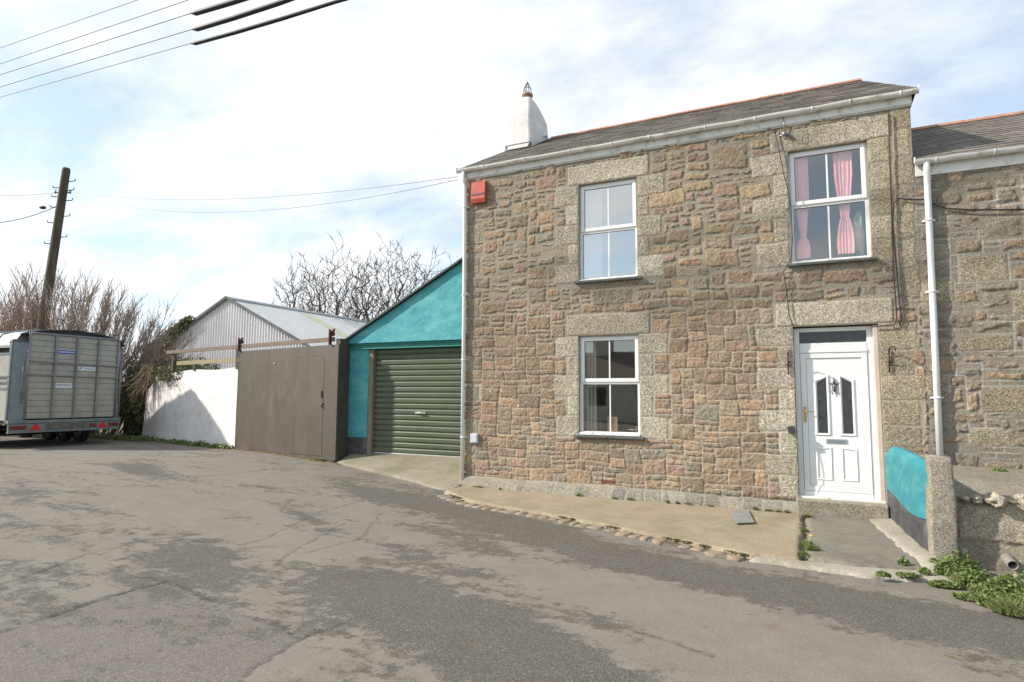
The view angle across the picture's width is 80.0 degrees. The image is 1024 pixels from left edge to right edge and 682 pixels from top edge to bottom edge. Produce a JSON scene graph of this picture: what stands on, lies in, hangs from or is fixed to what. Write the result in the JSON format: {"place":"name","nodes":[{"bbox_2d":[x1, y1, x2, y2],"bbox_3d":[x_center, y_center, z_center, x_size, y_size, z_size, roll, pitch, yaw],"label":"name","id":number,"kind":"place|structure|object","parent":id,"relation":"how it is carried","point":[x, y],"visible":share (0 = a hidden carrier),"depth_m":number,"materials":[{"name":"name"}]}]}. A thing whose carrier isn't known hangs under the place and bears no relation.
{"place":"outdoors","nodes":[
{"label":"outdoors","id":0,"kind":"place"},
{"bbox_2d":[0,0,136,47],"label":"power line","id":1,"kind":"object","parent":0,"point":[69,23],"visible":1,"depth_m":10.76,"materials":[{"name":"grey metal"}]},
{"bbox_2d":[0,0,187,63],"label":"power line","id":2,"kind":"object","parent":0,"point":[97,30],"visible":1,"depth_m":10.98,"materials":[{"name":"grey metal"}]},
{"bbox_2d":[0,432,240,474],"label":"road","id":3,"kind":"structure","parent":0,"point":[35,453],"depth_m":15.15,"materials":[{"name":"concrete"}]},
{"bbox_2d":[0,287,72,331],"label":"coppiced tree","id":4,"kind":"object","parent":3,"relation":"on","point":[10,323],"visible":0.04,"depth_m":21.34,"materials":[{"name":"brown plant"}]},
{"bbox_2d":[19,167,75,437],"bbox_3d":[-15.817,-1.417,20.844,1.043,9.354,0.436,3,-6,-31],"label":"utility pole","id":5,"kind":"object","parent":3,"relation":"on","point":[53,252],"visible":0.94,"depth_m":20.94,"materials":[{"name":"brown wood"}]},
{"bbox_2d":[0,193,49,195],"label":"overhead wire","id":6,"kind":"object","parent":5,"relation":"attached to","point":[21,195],"visible":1,"depth_m":21.51,"materials":[{"name":"grey"}]},
{"bbox_2d":[0,206,55,222],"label":"overhead wire","id":7,"kind":"object","parent":5,"relation":"attached to","point":[28,216],"visible":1,"depth_m":20.72,"materials":[{"name":"black"}]},
{"bbox_2d":[67,176,457,199],"bbox_3d":[-8.305,-4.208,16.550,17.212,2.789,0.008,-3,-6,32],"label":"overhead wire","id":8,"kind":"object","parent":5,"relation":"attached to","point":[280,196],"visible":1,"depth_m":14.53,"materials":[{"name":"grey"}]},
{"bbox_2d":[68,179,457,212],"bbox_3d":[-8.305,-4.153,16.546,17.212,2.799,0.008,-3,-6,32],"label":"overhead wire","id":9,"kind":"object","parent":5,"relation":"attached to","point":[293,207],"visible":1,"depth_m":14.39,"materials":[{"name":"grey"}]},
{"bbox_2d":[0,329,124,441],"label":"livestock trailer","id":10,"kind":"object","parent":3,"relation":"on","point":[62,385],"visible":1,"depth_m":16.84,"materials":[{"name":"grey metal"}]},
{"bbox_2d":[0,0,247,74],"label":"power line","id":11,"kind":"object","parent":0,"point":[214,7],"visible":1,"depth_m":10.34,"materials":[{"name":"grey metal"}]},
{"bbox_2d":[0,0,294,86],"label":"power line","id":12,"kind":"object","parent":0,"point":[250,12],"visible":1,"depth_m":10.58,"materials":[{"name":"grey metal"}]},
{"bbox_2d":[1,0,347,96],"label":"power line","id":13,"kind":"object","parent":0,"point":[265,23],"visible":1,"depth_m":10.80,"materials":[{"name":"grey metal"}]},
{"bbox_2d":[94,436,339,464],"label":"verge","id":14,"kind":"structure","parent":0,"point":[299,458],"depth_m":14.80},
{"bbox_2d":[88,433,234,448],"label":"weeds","id":15,"kind":"object","parent":14,"relation":"on","point":[199,443],"visible":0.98,"depth_m":18.54,"materials":[{"name":"green plant"}]},
{"bbox_2d":[229,448,337,463],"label":"leaf litter","id":16,"kind":"object","parent":14,"relation":"on","point":[281,454],"visible":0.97,"depth_m":15.11,"materials":[{"name":"brown plant"}]},
{"bbox_2d":[337,453,460,490],"bbox_3d":[-2.396,2.709,12.722,4.150,0.474,2.250,-2,-6,25],"label":"garage apron","id":17,"kind":"object","parent":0,"point":[439,472],"visible":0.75,"depth_m":12.82,"materials":[{"name":"concrete"}]},
{"bbox_2d":[0,452,1023,681],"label":"road","id":18,"kind":"structure","parent":0,"point":[244,567],"depth_m":5.17,"materials":[{"name":"grey asphalt"}]},
{"bbox_2d":[439,494,748,561],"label":"gutter dirt","id":19,"kind":"structure","parent":18,"relation":"on","point":[675,545],"depth_m":7.65,"materials":[{"name":"brown soil"}]},
{"bbox_2d":[927,550,1023,606],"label":"weeds","id":20,"kind":"object","parent":18,"relation":"on","point":[985,584],"visible":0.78,"depth_m":5.45,"materials":[{"name":"green plant"}]},
{"bbox_2d":[928,558,1023,617],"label":"grass","id":21,"kind":"structure","parent":18,"relation":"on","point":[1009,607],"depth_m":4.90,"materials":[{"name":"green plant"}]},
{"bbox_2d":[0,0,1023,381],"label":"sky","id":22,"kind":"structure","parent":0,"point":[351,95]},
{"bbox_2d":[597,420,603,430],"bbox_3d":[1.518,1.475,10.645,0.178,0.212,0.099,-2,-6,25],"label":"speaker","id":23,"kind":"object","parent":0,"point":[600,425],"visible":0.78,"depth_m":10.60},
{"bbox_2d":[444,485,803,560],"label":"pavement","id":24,"kind":"structure","parent":0,"point":[773,534],"depth_m":8.35,"materials":[{"name":"concrete"}]},
{"bbox_2d":[449,494,748,555],"bbox_3d":[0.728,2.440,8.414,0.138,0.039,5.283,5,-7,-43],"label":"moss","id":25,"kind":"object","parent":24,"relation":"on","point":[704,545],"visible":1,"depth_m":7.13,"materials":[{"name":"green plant"}]},
{"bbox_2d":[473,485,789,512],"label":"grass","id":26,"kind":"structure","parent":24,"relation":"on","point":[668,501],"depth_m":9.45,"materials":[{"name":"green plant"}]},
{"bbox_2d":[730,509,754,523],"bbox_3d":[3.180,2.426,8.445,0.258,0.018,1.058,-1,-5,16],"label":"inspection cover","id":27,"kind":"object","parent":24,"relation":"on","point":[742,516],"visible":1,"depth_m":8.37,"materials":[{"name":"metal"}]},
{"bbox_2d":[805,514,920,569],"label":"path","id":28,"kind":"structure","parent":0,"point":[858,542],"depth_m":6.91,"materials":[{"name":"concrete"}]},
{"bbox_2d":[797,513,821,555],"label":"grass","id":29,"kind":"structure","parent":28,"relation":"on","point":[811,547],"depth_m":6.67,"materials":[{"name":"green plant"}]},
{"bbox_3d":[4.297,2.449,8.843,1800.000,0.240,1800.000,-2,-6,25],"label":"ground","id":30,"kind":"structure","parent":0,"visible":0},
{"bbox_2d":[0,259,200,436],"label":"coppiced tree","id":31,"kind":"object","parent":30,"relation":"on","point":[82,311],"visible":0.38,"depth_m":21.43,"materials":[{"name":"brown plant"}]},
{"bbox_2d":[119,339,234,436],"bbox_3d":[-11.571,1.756,20.593,5.537,3.744,3.269,-2,-6,25],"label":"ivy hedge","id":32,"kind":"object","parent":30,"relation":"on","point":[140,384],"visible":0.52,"depth_m":20.31,"materials":[{"name":"green plant"}]},
{"bbox_2d":[142,367,237,447],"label":"rendered wall","id":33,"kind":"structure","parent":30,"relation":"on","point":[201,406],"depth_m":18.07,"materials":[{"name":"white paint"}]},
{"bbox_2d":[166,328,334,371],"bbox_3d":[-7.509,0.338,16.808,8.472,0.859,0.227,-4,-6,37],"label":"gate rail","id":34,"kind":"object","parent":33,"relation":"on","point":[329,339],"visible":0.98,"depth_m":16.96,"materials":[{"name":"wood"}]},
{"bbox_2d":[235,338,349,461],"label":"sliding gate","id":35,"kind":"structure","parent":34,"relation":"hanging from","point":[292,401],"depth_m":15.03,"materials":[{"name":"brown paint"}]},
{"bbox_2d":[293,356,324,455],"bbox_3d":[-4.908,1.556,14.697,1.160,2.370,0.098,-3,-6,36],"label":"wicket door","id":36,"kind":"structure","parent":35,"relation":"in","point":[309,385],"depth_m":14.69,"materials":[{"name":"brown paint"}]},
{"bbox_2d":[156,296,367,369],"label":"corrugated shed","id":37,"kind":"structure","parent":30,"relation":"on","point":[226,321],"depth_m":26.11,"materials":[{"name":"metal"}]},
{"bbox_2d":[140,314,196,360],"bbox_3d":[-15.587,0.655,26.905,3.687,3.602,0.854,-2,-6,25],"label":"climbing ivy","id":38,"kind":"object","parent":37,"relation":"attached to","point":[184,322],"visible":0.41,"depth_m":26.82,"materials":[{"name":"green plant"}]},
{"bbox_2d":[267,251,335,314],"bbox_3d":[-11.215,-0.318,32.181,4.380,9.288,3.723,-2,-6,25],"label":"bare tree","id":39,"kind":"object","parent":30,"relation":"on","point":[307,303],"visible":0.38,"depth_m":32.33,"materials":[{"name":"brown plant"}]},
{"bbox_2d":[294,229,384,322],"bbox_3d":[-9.902,-0.791,34.846,6.529,11.182,4.849,-2,-6,25],"label":"bare tree","id":40,"kind":"object","parent":30,"relation":"on","point":[337,308],"visible":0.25,"depth_m":34.74,"materials":[{"name":"brown plant"}]},
{"bbox_2d":[323,231,450,320],"bbox_3d":[-6.984,-0.956,37.649,10.718,11.708,7.431,-2,-6,25],"label":"bare tree","id":41,"kind":"object","parent":30,"relation":"on","point":[402,290],"visible":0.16,"depth_m":37.39,"materials":[{"name":"brown plant"}]},
{"bbox_2d":[345,257,462,457],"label":"garage","id":42,"kind":"structure","parent":30,"relation":"on","point":[405,366],"depth_m":13.85,"materials":[{"name":"teal paint"}]},
{"bbox_2d":[373,346,461,457],"bbox_3d":[-1.740,1.349,13.611,3.320,2.435,0.112,-2,-6,25],"label":"roller door","id":43,"kind":"structure","parent":42,"relation":"in","point":[417,411],"depth_m":13.81,"materials":[{"name":"metal"}]},
{"bbox_2d":[437,495,744,560],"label":"kerb","id":44,"kind":"structure","parent":30,"relation":"on","point":[660,541],"depth_m":7.82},
{"bbox_2d":[456,78,928,518],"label":"stone house","id":45,"kind":"structure","parent":30,"relation":"on","point":[651,257],"depth_m":9.83,"materials":[{"name":"stone"}]},
{"bbox_2d":[470,434,478,442],"bbox_3d":[-0.694,1.795,11.247,0.150,0.170,0.066,-2,-6,25],"label":"meter box","id":46,"kind":"object","parent":45,"relation":"attached to","point":[474,438],"visible":1,"depth_m":11.22,"materials":[{"name":"grey plastic"}]},
{"bbox_2d":[471,181,486,203],"bbox_3d":[-0.630,-2.839,11.631,0.300,0.426,0.105,-2,-6,25],"label":"alarm box","id":47,"kind":"object","parent":45,"relation":"attached to","point":[478,192],"visible":1,"depth_m":11.59,"materials":[{"name":"red plastic"}]},
{"bbox_2d":[585,341,596,430],"bbox_3d":[1.379,0.781,10.663,0.200,1.650,0.048,-2,-6,25],"label":"curtain","id":48,"kind":"object","parent":45,"relation":"hanging from","point":[591,390],"visible":0.84,"depth_m":10.66,"materials":[{"name":"grey fabric"}]},
{"bbox_2d":[580,178,637,279],"bbox_3d":[1.683,-1.913,10.600,1.040,1.730,0.082,-2,-6,25],"label":"window","id":49,"kind":"structure","parent":45,"relation":"in","point":[608,211],"depth_m":10.59,"materials":[{"name":"plastic"}]},
{"bbox_2d":[580,334,639,432],"bbox_3d":[1.668,0.746,10.364,1.060,1.690,0.082,-2,-6,25],"label":"window","id":50,"kind":"structure","parent":45,"relation":"in","point":[609,381],"depth_m":10.38,"materials":[{"name":"plastic"}]},
{"bbox_2d":[608,417,617,430],"bbox_3d":[1.726,1.424,10.469,0.170,0.240,0.020,-2,-6,25],"label":"picture frame","id":51,"kind":"object","parent":45,"relation":"on","point":[614,423],"visible":1,"depth_m":10.46,"materials":[{"name":"brown wood"}]},
{"bbox_2d":[774,130,793,327],"bbox_3d":[4.139,-1.734,9.253,0.209,3.087,0.013,-2,-6,25],"label":"wall cable","id":52,"kind":"object","parent":45,"relation":"attached to","point":[791,227],"depth_m":9.21,"materials":[{"name":"black"}]},
{"bbox_2d":[784,350,791,374],"bbox_3d":[4.115,0.308,8.993,0.095,0.368,0.243,0,-5,0],"label":"basket bracket","id":53,"kind":"object","parent":45,"relation":"attached to","point":[788,363],"visible":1,"depth_m":9.07,"materials":[{"name":"metal"}]},
{"bbox_2d":[780,117,803,139],"bbox_3d":[4.272,-3.241,9.320,0.335,0.413,0.067,-2,-6,25],"label":"wire insulator","id":54,"kind":"object","parent":45,"relation":"attached to","point":[784,133],"visible":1,"depth_m":9.34,"materials":[{"name":"grey ceramic"}]},
{"bbox_2d":[787,426,800,480],"bbox_3d":[4.143,1.655,8.940,0.179,0.820,0.060,-2,-6,25],"label":"door bell box","id":55,"kind":"object","parent":45,"relation":"attached to","point":[791,429],"visible":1,"depth_m":8.95,"materials":[{"name":"grey plastic"}]},
{"bbox_2d":[794,157,810,258],"bbox_3d":[4.451,-2.053,9.349,0.200,1.600,0.028,-2,-6,25],"label":"curtain","id":56,"kind":"object","parent":45,"relation":"hanging from","point":[802,192],"visible":0.96,"depth_m":9.35,"materials":[{"name":"fabric"}]},
{"bbox_2d":[787,142,871,263],"bbox_3d":[4.743,-2.045,9.146,1.060,1.750,0.082,-2,-6,25],"label":"window","id":57,"kind":"structure","parent":45,"relation":"in","point":[864,196],"depth_m":9.12,"materials":[{"name":"plastic"}]},
{"bbox_2d":[800,352,872,493],"bbox_3d":[4.713,1.177,8.883,0.872,2.015,0.118,-2,-6,25],"label":"front door","id":58,"kind":"structure","parent":45,"relation":"in","point":[834,386],"depth_m":8.89,"materials":[{"name":"plastic"}]},
{"bbox_2d":[833,150,854,253],"bbox_3d":[4.961,-2.082,9.107,0.250,1.580,0.028,-2,-6,25],"label":"curtain","id":59,"kind":"object","parent":45,"relation":"hanging from","point":[842,167],"visible":0.99,"depth_m":9.11,"materials":[{"name":"pink fabric"}]},
{"bbox_2d":[852,211,864,254],"bbox_3d":[5.148,-1.590,9.077,0.171,0.706,0.098,-2,-6,25],"label":"lace scarf","id":60,"kind":"object","parent":45,"relation":"hanging from","point":[857,224],"visible":0.97,"depth_m":9.04,"materials":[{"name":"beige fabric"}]},
{"bbox_2d":[873,112,896,326],"bbox_3d":[5.273,-1.745,8.711,0.326,3.093,0.019,-2,-6,25],"label":"wall cable","id":61,"kind":"object","parent":45,"relation":"attached to","point":[891,227],"depth_m":8.64,"materials":[{"name":"brown"}]},
{"bbox_2d":[885,346,895,371],"bbox_3d":[5.279,0.246,8.441,0.095,0.368,0.243,0,-5,0],"label":"basket bracket","id":62,"kind":"object","parent":45,"relation":"attached to","point":[889,360],"visible":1,"depth_m":8.52,"materials":[{"name":"metal"}]},
{"bbox_2d":[749,556,1023,588],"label":"path edge","id":63,"kind":"object","parent":30,"relation":"on","point":[861,572],"visible":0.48,"depth_m":6.00,"materials":[{"name":"beige concrete"}]},
{"bbox_2d":[802,542,931,577],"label":"weeds","id":64,"kind":"object","parent":63,"relation":"on","point":[905,562],"visible":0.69,"depth_m":5.80,"materials":[{"name":"green plant"}]},
{"bbox_2d":[869,517,936,571],"bbox_3d":[4.587,2.383,7.222,0.484,0.168,2.828,-2,-5,22],"label":"path edge","id":65,"kind":"object","parent":30,"relation":"on","point":[890,528],"visible":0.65,"depth_m":6.98,"materials":[{"name":"beige concrete"}]},
{"bbox_2d":[885,446,928,551],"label":"painted garden wall","id":66,"kind":"structure","parent":65,"relation":"on","point":[906,477],"depth_m":7.23,"materials":[{"name":"teal paint"}]},
{"bbox_2d":[925,454,958,560],"bbox_3d":[4.427,1.859,6.285,0.247,1.362,0.304,-2,-6,25],"label":"granite post","id":67,"kind":"object","parent":30,"relation":"on","point":[941,518],"visible":0.72,"depth_m":6.19,"materials":[{"name":"grey stone"}]},
{"bbox_2d":[911,110,1023,468],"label":"stone cottage","id":68,"kind":"structure","parent":30,"relation":"on","point":[971,271],"depth_m":8.21,"materials":[{"name":"stone"}]},
{"bbox_2d":[892,198,1023,324],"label":"wall cable","id":69,"kind":"object","parent":68,"relation":"attached to","point":[894,237],"depth_m":8.53,"materials":[{"name":"black"}]},
{"bbox_2d":[953,465,1023,578],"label":"retaining wall","id":70,"kind":"structure","parent":30,"relation":"on","point":[990,512],"depth_m":6.19,"materials":[{"name":"stone"}]},
{"bbox_2d":[988,467,1008,471],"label":"weeds","id":71,"kind":"object","parent":70,"relation":"on","point":[1000,469],"visible":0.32,"depth_m":7.44,"materials":[{"name":"green plant"}]}
]}

